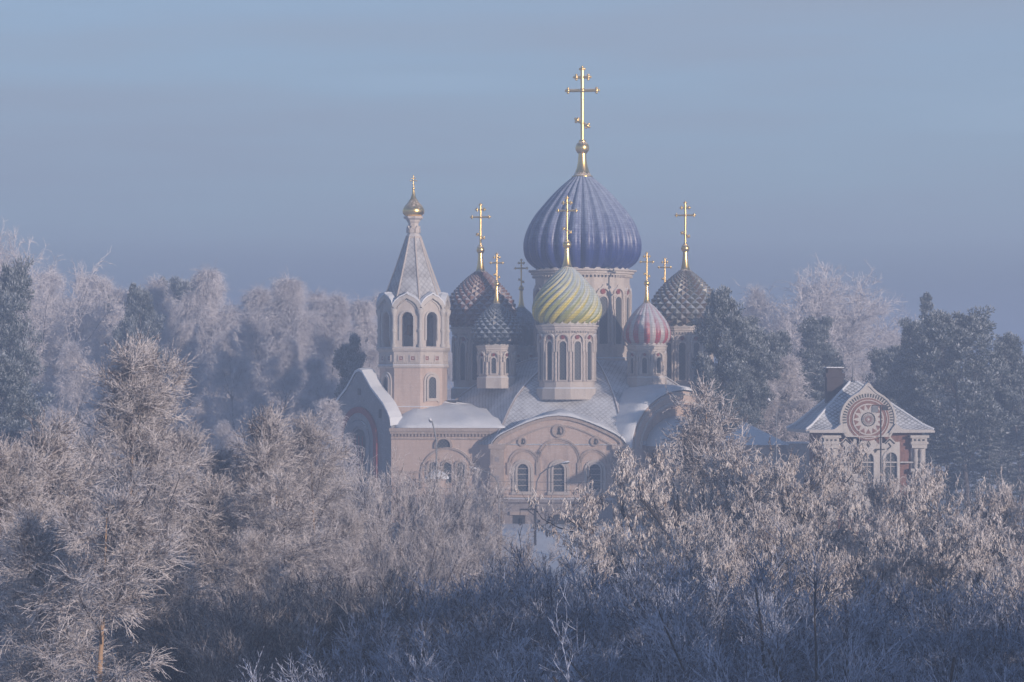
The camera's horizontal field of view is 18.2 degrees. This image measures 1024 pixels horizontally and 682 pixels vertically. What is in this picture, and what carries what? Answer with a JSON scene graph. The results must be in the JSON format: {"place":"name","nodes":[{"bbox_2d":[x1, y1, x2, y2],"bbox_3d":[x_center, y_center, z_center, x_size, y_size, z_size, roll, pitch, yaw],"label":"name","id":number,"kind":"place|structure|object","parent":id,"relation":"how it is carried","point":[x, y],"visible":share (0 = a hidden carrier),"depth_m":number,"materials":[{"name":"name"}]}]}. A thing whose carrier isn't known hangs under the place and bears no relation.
{"place":"outdoors","nodes":[
{"label":"outdoors","id":0,"kind":"place"},
{"bbox_2d":[0,395,1023,680],"bbox_3d":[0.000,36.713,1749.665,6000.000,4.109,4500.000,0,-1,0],"label":"snow ground","id":1,"kind":"structure","parent":0,"point":[542,545],"depth_m":241.91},
{"bbox_2d":[0,254,45,432],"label":"round pine","id":2,"kind":"object","parent":1,"relation":"on","point":[14,282],"visible":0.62,"depth_m":284.38,"materials":[{"name":"green plant"}]},
{"bbox_2d":[0,352,54,443],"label":"round pine","id":3,"kind":"object","parent":1,"relation":"on","point":[11,382],"visible":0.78,"depth_m":258.17,"materials":[{"name":"green plant"}]},
{"bbox_2d":[0,428,80,681],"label":"frosted birch","id":4,"kind":"object","parent":1,"relation":"on","point":[11,491],"visible":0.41,"depth_m":119.69,"materials":[{"name":"white plant"}]},
{"bbox_2d":[0,498,121,681],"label":"young birch","id":5,"kind":"object","parent":1,"relation":"on","point":[23,559],"visible":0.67,"depth_m":107.18,"materials":[{"name":"grey plant"}]},
{"bbox_2d":[30,268,94,437],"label":"tall birch","id":6,"kind":"object","parent":1,"relation":"on","point":[53,290],"visible":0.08,"depth_m":408.71,"materials":[{"name":"white plant"}]},
{"bbox_2d":[0,218,126,423],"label":"elm","id":7,"kind":"object","parent":1,"relation":"on","point":[44,348],"visible":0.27,"depth_m":348.63,"materials":[{"name":"white plant"}]},
{"bbox_2d":[1,402,149,681],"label":"young birch","id":8,"kind":"object","parent":1,"relation":"on","point":[49,443],"visible":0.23,"depth_m":127.64,"materials":[{"name":"white plant"}]},
{"bbox_2d":[38,341,125,465],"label":"birch","id":9,"kind":"object","parent":1,"relation":"on","point":[72,386],"visible":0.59,"depth_m":334.06,"materials":[{"name":"white plant"}]},
{"bbox_2d":[76,272,126,460],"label":"tall birch","id":10,"kind":"object","parent":1,"relation":"on","point":[97,333],"visible":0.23,"depth_m":371.05,"materials":[{"name":"white plant"}]},
{"bbox_2d":[8,482,197,681],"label":"open birch","id":11,"kind":"object","parent":1,"relation":"on","point":[120,517],"visible":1,"depth_m":103.01,"materials":[{"name":"white plant"}]},
{"bbox_2d":[43,327,228,680],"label":"frosted birch","id":12,"kind":"object","parent":1,"relation":"on","point":[137,393],"visible":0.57,"depth_m":139.42,"materials":[{"name":"white plant"}]},
{"bbox_2d":[110,285,166,501],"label":"pine","id":13,"kind":"object","parent":1,"relation":"on","point":[143,313],"visible":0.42,"depth_m":340.41,"materials":[{"name":"grey plant"}]},
{"bbox_2d":[80,536,218,681],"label":"weeping birch","id":14,"kind":"object","parent":1,"relation":"on","point":[182,584],"visible":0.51,"depth_m":110.92,"materials":[{"name":"grey plant"}]},
{"bbox_2d":[138,271,181,446],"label":"birch","id":15,"kind":"object","parent":1,"relation":"on","point":[154,288],"visible":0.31,"depth_m":398.45,"materials":[{"name":"white plant"}]},
{"bbox_2d":[91,418,251,650],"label":"frosted birch","id":16,"kind":"object","parent":1,"relation":"on","point":[197,442],"visible":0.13,"depth_m":147.87,"materials":[{"name":"white plant"}]},
{"bbox_2d":[72,584,306,681],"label":"bare willow","id":17,"kind":"object","parent":1,"relation":"on","point":[174,678],"visible":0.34,"depth_m":110.54,"materials":[{"name":"grey plant"}]},
{"bbox_2d":[161,317,221,491],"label":"weeping birch","id":18,"kind":"object","parent":1,"relation":"on","point":[185,331],"visible":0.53,"depth_m":344.47,"materials":[{"name":"white plant"}]},
{"bbox_2d":[179,394,221,482],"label":"weeping birch","id":19,"kind":"object","parent":1,"relation":"on","point":[200,412],"visible":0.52,"depth_m":316.99,"materials":[{"name":"white plant"}]},
{"bbox_2d":[164,256,256,434],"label":"weeping birch","id":20,"kind":"object","parent":1,"relation":"on","point":[205,303],"visible":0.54,"depth_m":387.13,"materials":[{"name":"white plant"}]},
{"bbox_2d":[174,440,250,635],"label":"frosted birch","id":21,"kind":"object","parent":1,"relation":"on","point":[224,464],"visible":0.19,"depth_m":161.22,"materials":[{"name":"white plant"}]},
{"bbox_2d":[144,469,290,648],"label":"young birch","id":22,"kind":"object","parent":1,"relation":"on","point":[213,497],"visible":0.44,"depth_m":141.19,"materials":[{"name":"white plant"}]},
{"bbox_2d":[91,590,347,681],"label":"bare willow","id":23,"kind":"object","parent":1,"relation":"on","point":[199,662],"visible":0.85,"depth_m":106.98,"materials":[{"name":"grey plant"}]},
{"bbox_2d":[192,327,259,494],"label":"birch","id":24,"kind":"object","parent":1,"relation":"on","point":[239,374],"visible":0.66,"depth_m":337.77,"materials":[{"name":"grey plant"}]},
{"bbox_2d":[194,523,300,647],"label":"frosted birch","id":25,"kind":"object","parent":1,"relation":"on","point":[250,555],"visible":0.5,"depth_m":129.59,"materials":[{"name":"white plant"}]},
{"bbox_2d":[218,282,280,442],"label":"tall birch","id":26,"kind":"object","parent":1,"relation":"on","point":[252,327],"visible":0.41,"depth_m":395.84,"materials":[{"name":"white plant"}]},
{"bbox_2d":[231,385,285,466],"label":"birch","id":27,"kind":"object","parent":1,"relation":"on","point":[256,399],"visible":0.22,"depth_m":317.83,"materials":[{"name":"white plant"}]},
{"bbox_2d":[208,396,324,610],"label":"young birch","id":28,"kind":"object","parent":1,"relation":"on","point":[262,453],"visible":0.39,"depth_m":151.67,"materials":[{"name":"white plant"}]},
{"bbox_2d":[161,561,388,681],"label":"bare willow","id":29,"kind":"object","parent":1,"relation":"on","point":[244,597],"visible":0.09,"depth_m":114.02,"materials":[{"name":"grey plant"}]},
{"bbox_2d":[257,332,312,436],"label":"birch","id":30,"kind":"object","parent":1,"relation":"on","point":[287,371],"visible":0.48,"depth_m":349.83,"materials":[{"name":"grey plant"}]},
{"bbox_2d":[239,265,331,428],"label":"weeping birch","id":31,"kind":"object","parent":1,"relation":"on","point":[284,290],"visible":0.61,"depth_m":384.02,"materials":[{"name":"white plant"}]},
{"bbox_2d":[229,467,370,630],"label":"weeping birch","id":32,"kind":"object","parent":1,"relation":"on","point":[266,492],"visible":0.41,"depth_m":139.93,"materials":[{"name":"white plant"}]},
{"bbox_2d":[187,563,427,681],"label":"bare willow","id":33,"kind":"object","parent":1,"relation":"on","point":[283,600],"visible":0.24,"depth_m":109.45,"materials":[{"name":"grey plant"}]},
{"bbox_2d":[286,349,337,446],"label":"weeping birch","id":34,"kind":"object","parent":1,"relation":"on","point":[315,384],"visible":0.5,"depth_m":340.07,"materials":[{"name":"white plant"}]},
{"bbox_2d":[276,409,376,601],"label":"weeping birch","id":35,"kind":"object","parent":1,"relation":"on","point":[311,437],"visible":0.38,"depth_m":155.44,"materials":[{"name":"white plant"}]},
{"bbox_2d":[311,396,363,502],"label":"pale birch","id":36,"kind":"object","parent":1,"relation":"on","point":[328,408],"visible":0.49,"depth_m":282.69,"materials":[{"name":"white plant"}]},
{"bbox_2d":[302,289,375,387],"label":"birch","id":37,"kind":"object","parent":1,"relation":"on","point":[335,320],"visible":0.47,"depth_m":391.75,"materials":[{"name":"white plant"}]},
{"bbox_2d":[253,561,431,651],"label":"bare willow","id":38,"kind":"object","parent":1,"relation":"on","point":[377,577],"visible":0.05,"depth_m":115.09,"materials":[{"name":"grey plant"}]},
{"bbox_2d":[332,332,366,400],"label":"thin pine","id":39,"kind":"object","parent":1,"relation":"on","point":[348,360],"visible":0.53,"depth_m":320.46,"materials":[{"name":"green plant"}]},
{"bbox_2d":[323,506,381,597],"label":"frosted birch","id":40,"kind":"object","parent":1,"relation":"on","point":[353,528],"visible":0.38,"depth_m":149.73,"materials":[{"name":"white plant"}]},
{"bbox_2d":[327,289,379,389],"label":"weeping birch","id":41,"kind":"object","parent":1,"relation":"on","point":[364,328],"visible":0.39,"depth_m":380.19,"materials":[{"name":"white plant"}]},
{"bbox_2d":[267,571,518,681],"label":"bare willow","id":42,"kind":"object","parent":1,"relation":"on","point":[346,611],"visible":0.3,"depth_m":107.55,"materials":[{"name":"grey plant"}]},
{"bbox_2d":[286,513,501,624],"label":"reddish shrub","id":43,"kind":"object","parent":1,"relation":"on","point":[458,563],"visible":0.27,"depth_m":147.00,"materials":[{"name":"white plant"}]},
{"bbox_2d":[305,448,482,601],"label":"reddish shrub","id":44,"kind":"object","parent":1,"relation":"on","point":[379,496],"visible":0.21,"depth_m":175.50,"materials":[{"name":"white plant"}]},
{"bbox_2d":[327,489,515,633],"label":"reddish shrub","id":45,"kind":"object","parent":1,"relation":"on","point":[480,545],"visible":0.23,"depth_m":161.43,"materials":[{"name":"white plant"}]},
{"bbox_2d":[329,446,519,582],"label":"reddish shrub","id":46,"kind":"object","parent":1,"relation":"on","point":[495,500],"visible":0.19,"depth_m":185.17,"materials":[{"name":"beige plant"}]},
{"bbox_2d":[229,600,635,681],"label":"willow thicket","id":47,"kind":"object","parent":1,"relation":"on","point":[437,676],"visible":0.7,"depth_m":95.38,"materials":[{"name":"grey plant"}]},
{"bbox_2d":[329,589,549,681],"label":"willow bush","id":48,"kind":"object","parent":1,"relation":"on","point":[384,663],"visible":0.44,"depth_m":103.41,"materials":[{"name":"grey plant"}]},
{"bbox_2d":[391,482,511,579],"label":"reddish shrub","id":49,"kind":"object","parent":1,"relation":"on","point":[485,512],"visible":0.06,"depth_m":181.85,"materials":[{"name":"beige plant"}]},
{"bbox_2d":[301,554,626,681],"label":"willow thicket","id":50,"kind":"object","parent":1,"relation":"on","point":[356,649],"visible":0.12,"depth_m":105.95,"materials":[{"name":"grey plant"}]},
{"bbox_2d":[396,514,565,629],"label":"reddish shrub","id":51,"kind":"object","parent":1,"relation":"on","point":[525,562],"visible":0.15,"depth_m":157.00,"materials":[{"name":"beige plant"}]},
{"bbox_2d":[366,545,668,656],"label":"willow bush","id":52,"kind":"object","parent":1,"relation":"on","point":[552,584],"visible":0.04,"depth_m":110.18,"materials":[{"name":"grey plant"}]},
{"bbox_2d":[333,66,721,524],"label":"church","id":53,"kind":"structure","parent":1,"relation":"on","point":[579,365],"depth_m":291.58,"materials":[{"name":"stone"}]},
{"bbox_2d":[388,524,732,655],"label":"willow thicket","id":54,"kind":"object","parent":1,"relation":"on","point":[572,579],"visible":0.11,"depth_m":109.06,"materials":[{"name":"grey plant"}]},
{"bbox_2d":[422,598,716,681],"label":"willow bush","id":55,"kind":"object","parent":1,"relation":"on","point":[492,651],"visible":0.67,"depth_m":96.14,"materials":[{"name":"grey plant"}]},
{"bbox_2d":[448,551,751,681],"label":"willow bush","id":56,"kind":"object","parent":1,"relation":"on","point":[607,640],"visible":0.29,"depth_m":104.23,"materials":[{"name":"grey plant"}]},
{"bbox_2d":[513,434,754,598],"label":"broad maple","id":57,"kind":"object","parent":1,"relation":"on","point":[625,462],"visible":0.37,"depth_m":166.22,"materials":[{"name":"frosted dry leaves"},{"name":"dark bark"}]},
{"bbox_2d":[583,519,688,592],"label":"frosted maple","id":58,"kind":"object","parent":1,"relation":"on","point":[615,542],"visible":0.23,"depth_m":159.84,"materials":[{"name":"frosted dry leaves"},{"name":"dark bark"}]},
{"bbox_2d":[479,541,829,681],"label":"willow thicket","id":59,"kind":"object","parent":1,"relation":"on","point":[731,599],"visible":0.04,"depth_m":108.92,"materials":[{"name":"grey plant"}]},
{"bbox_2d":[490,598,823,681],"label":"willow thicket","id":60,"kind":"object","parent":1,"relation":"on","point":[647,642],"visible":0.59,"depth_m":93.33,"materials":[{"name":"grey plant"}]},
{"bbox_2d":[609,439,744,570],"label":"crooked maple","id":61,"kind":"object","parent":1,"relation":"on","point":[676,505],"visible":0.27,"depth_m":169.92,"materials":[{"name":"beige plant"}]},
{"bbox_2d":[573,515,785,627],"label":"crooked maple","id":62,"kind":"object","parent":1,"relation":"on","point":[730,562],"visible":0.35,"depth_m":145.07,"materials":[{"name":"white plant"}]},
{"bbox_2d":[537,565,840,681],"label":"willow bush","id":63,"kind":"object","parent":1,"relation":"on","point":[619,625],"visible":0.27,"depth_m":102.57,"materials":[{"name":"grey plant"}]},
{"bbox_2d":[658,370,762,538],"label":"spiky birch","id":64,"kind":"object","parent":1,"relation":"on","point":[695,433],"visible":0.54,"depth_m":179.41,"materials":[{"name":"white plant"}]},
{"bbox_2d":[632,501,794,628],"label":"frosted maple","id":65,"kind":"object","parent":1,"relation":"on","point":[708,542],"visible":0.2,"depth_m":147.40,"materials":[{"name":"white plant"}]},
{"bbox_2d":[689,284,758,505],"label":"pine","id":66,"kind":"object","parent":1,"relation":"on","point":[729,356],"visible":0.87,"depth_m":279.33,"materials":[{"name":"green plant"}]},
{"bbox_2d":[656,434,852,605],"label":"frosted maple","id":67,"kind":"object","parent":1,"relation":"on","point":[821,474],"visible":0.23,"depth_m":169.70,"materials":[{"name":"white plant"}]},
{"bbox_2d":[720,422,788,526],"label":"annex","id":68,"kind":"object","parent":1,"relation":"on","point":[760,438],"visible":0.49,"depth_m":274.90,"materials":[{"name":"stone"}]},
{"bbox_2d":[737,313,782,427],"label":"pine","id":69,"kind":"object","parent":1,"relation":"on","point":[757,392],"visible":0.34,"depth_m":289.78,"materials":[{"name":"green plant"}]},
{"bbox_2d":[582,600,941,681],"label":"willow bush","id":70,"kind":"object","parent":1,"relation":"on","point":[890,674],"visible":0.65,"depth_m":94.61,"materials":[{"name":"grey plant"}]},
{"bbox_2d":[603,528,926,680],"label":"willow thicket","id":71,"kind":"object","parent":1,"relation":"on","point":[762,574],"visible":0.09,"depth_m":111.91,"materials":[{"name":"grey plant"}]},
{"bbox_2d":[745,382,785,440],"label":"pale birch","id":72,"kind":"object","parent":1,"relation":"on","point":[769,416],"visible":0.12,"depth_m":300.71,"materials":[{"name":"white plant"}]},
{"bbox_2d":[746,326,808,404],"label":"round pine","id":73,"kind":"object","parent":1,"relation":"on","point":[778,343],"visible":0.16,"depth_m":309.36,"materials":[{"name":"grey plant"}]},
{"bbox_2d":[532,502,1023,681],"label":"bare bush","id":74,"kind":"object","parent":1,"relation":"on","point":[847,675],"visible":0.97,"depth_m":89.50,"materials":[{"name":"grey plant"}]},
{"bbox_2d":[613,492,944,640],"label":"broad maple","id":75,"kind":"object","parent":1,"relation":"on","point":[761,510],"visible":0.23,"depth_m":151.17,"materials":[{"name":"white plant"}]},
{"bbox_2d":[745,352,817,441],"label":"pale birch","id":76,"kind":"object","parent":1,"relation":"on","point":[787,382],"visible":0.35,"depth_m":304.49,"materials":[{"name":"white plant"}]},
{"bbox_2d":[767,395,815,441],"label":"pale birch","id":77,"kind":"object","parent":1,"relation":"on","point":[800,408],"visible":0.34,"depth_m":299.82,"materials":[{"name":"white plant"}]},
{"bbox_2d":[782,442,809,499],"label":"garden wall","id":78,"kind":"structure","parent":1,"relation":"on","point":[801,448],"depth_m":277.89,"materials":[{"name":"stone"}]},
{"bbox_2d":[657,576,941,681],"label":"willow bush","id":79,"kind":"object","parent":1,"relation":"on","point":[823,617],"visible":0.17,"depth_m":104.14,"materials":[{"name":"grey plant"}]},
{"bbox_2d":[714,252,907,415],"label":"elm","id":80,"kind":"object","parent":1,"relation":"on","point":[846,347],"visible":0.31,"depth_m":380.25,"materials":[{"name":"white plant"}]},
{"bbox_2d":[800,315,825,433],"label":"spruce","id":81,"kind":"object","parent":1,"relation":"on","point":[812,327],"visible":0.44,"depth_m":334.72,"materials":[{"name":"green plant"}]},
{"bbox_2d":[792,315,846,400],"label":"pine","id":82,"kind":"object","parent":1,"relation":"on","point":[828,353],"visible":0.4,"depth_m":337.94,"materials":[{"name":"grey plant"}]},
{"bbox_2d":[715,443,950,602],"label":"crooked maple","id":83,"kind":"object","parent":1,"relation":"on","point":[741,492],"visible":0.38,"depth_m":166.68,"materials":[{"name":"white plant"}]},
{"bbox_2d":[722,430,960,601],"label":"broad maple","id":84,"kind":"object","parent":1,"relation":"on","point":[840,468],"visible":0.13,"depth_m":171.71,"materials":[{"name":"white plant"}]},
{"bbox_2d":[760,272,923,383],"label":"elm","id":85,"kind":"object","parent":1,"relation":"on","point":[861,370],"visible":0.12,"depth_m":391.26,"materials":[{"name":"white plant"}]},
{"bbox_2d":[746,505,963,638],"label":"crooked maple","id":86,"kind":"object","parent":1,"relation":"on","point":[800,535],"visible":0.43,"depth_m":149.36,"materials":[{"name":"white plant"}]},
{"bbox_2d":[746,472,970,630],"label":"frosted maple","id":87,"kind":"object","parent":1,"relation":"on","point":[858,544],"visible":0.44,"depth_m":164.70,"materials":[{"name":"white plant"}]},
{"bbox_2d":[786,363,934,534],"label":"gatehouse","id":88,"kind":"object","parent":1,"relation":"on","point":[838,413],"visible":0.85,"depth_m":261.43,"materials":[{"name":"stone"}]},
{"bbox_2d":[861,345,899,407],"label":"pine","id":89,"kind":"object","parent":1,"relation":"on","point":[880,385],"visible":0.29,"depth_m":333.04,"materials":[{"name":"grey plant"}]},
{"bbox_2d":[881,316,932,416],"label":"pine","id":90,"kind":"object","parent":1,"relation":"on","point":[908,330],"visible":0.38,"depth_m":318.61,"materials":[{"name":"grey plant"}]},
{"bbox_2d":[794,594,1023,681],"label":"willow thicket","id":91,"kind":"object","parent":1,"relation":"on","point":[974,676],"visible":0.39,"depth_m":101.17,"materials":[{"name":"grey plant"}]},
{"bbox_2d":[797,572,1023,674],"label":"willow bush","id":92,"kind":"object","parent":1,"relation":"on","point":[940,619],"visible":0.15,"depth_m":105.66,"materials":[{"name":"grey plant"}]},
{"bbox_2d":[821,510,1020,638],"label":"frosted maple","id":93,"kind":"object","parent":1,"relation":"on","point":[981,545],"visible":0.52,"depth_m":150.12,"materials":[{"name":"frosted dry maple leaves"},{"name":"dark bark"}]},
{"bbox_2d":[819,464,1023,621],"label":"broad maple","id":94,"kind":"object","parent":1,"relation":"on","point":[913,490],"visible":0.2,"depth_m":166.81,"materials":[{"name":"white plant"}]},
{"bbox_2d":[832,507,1020,636],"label":"broad maple","id":95,"kind":"object","parent":1,"relation":"on","point":[957,569],"visible":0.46,"depth_m":148.20,"materials":[{"name":"frosted dry maple leaves"},{"name":"dark bark"}]},
{"bbox_2d":[838,570,1023,681],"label":"willow thicket","id":96,"kind":"object","parent":1,"relation":"on","point":[996,645],"visible":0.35,"depth_m":103.66,"materials":[{"name":"grey plant"}]},
{"bbox_2d":[863,464,1023,610],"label":"crooked maple","id":97,"kind":"object","parent":1,"relation":"on","point":[1003,504],"visible":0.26,"depth_m":167.79,"materials":[{"name":"beige plant"}]},
{"bbox_2d":[865,571,1023,681],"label":"willow bush","id":98,"kind":"object","parent":1,"relation":"on","point":[981,627],"visible":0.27,"depth_m":103.21,"materials":[{"name":"grey plant"}]},
{"bbox_2d":[930,410,966,520],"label":"spruce","id":99,"kind":"object","parent":1,"relation":"on","point":[951,455],"visible":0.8,"depth_m":291.71,"materials":[{"name":"green plant"}]},
{"bbox_2d":[892,305,1020,509],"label":"round pine","id":100,"kind":"object","parent":1,"relation":"on","point":[958,336],"visible":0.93,"depth_m":298.22,"materials":[{"name":"green plant"}]},
{"bbox_2d":[921,485,1023,601],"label":"frosted maple","id":101,"kind":"object","parent":1,"relation":"on","point":[1021,539],"visible":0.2,"depth_m":166.47,"materials":[{"name":"beige plant"}]},
{"bbox_2d":[969,416,1010,517],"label":"spruce","id":102,"kind":"object","parent":1,"relation":"on","point":[991,465],"visible":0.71,"depth_m":287.75,"materials":[{"name":"green plant"}]},
{"bbox_2d":[962,534,1023,655],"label":"crooked maple","id":103,"kind":"object","parent":1,"relation":"on","point":[1014,579],"visible":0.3,"depth_m":141.06,"materials":[{"name":"beige plant"}]},
{"bbox_2d":[976,331,1023,505],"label":"pine","id":104,"kind":"object","parent":1,"relation":"on","point":[1008,353],"visible":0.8,"depth_m":304.85,"materials":[{"name":"green plant"}]},
{"bbox_2d":[0,0,1023,390],"label":"sky","id":105,"kind":"structure","parent":0,"point":[261,137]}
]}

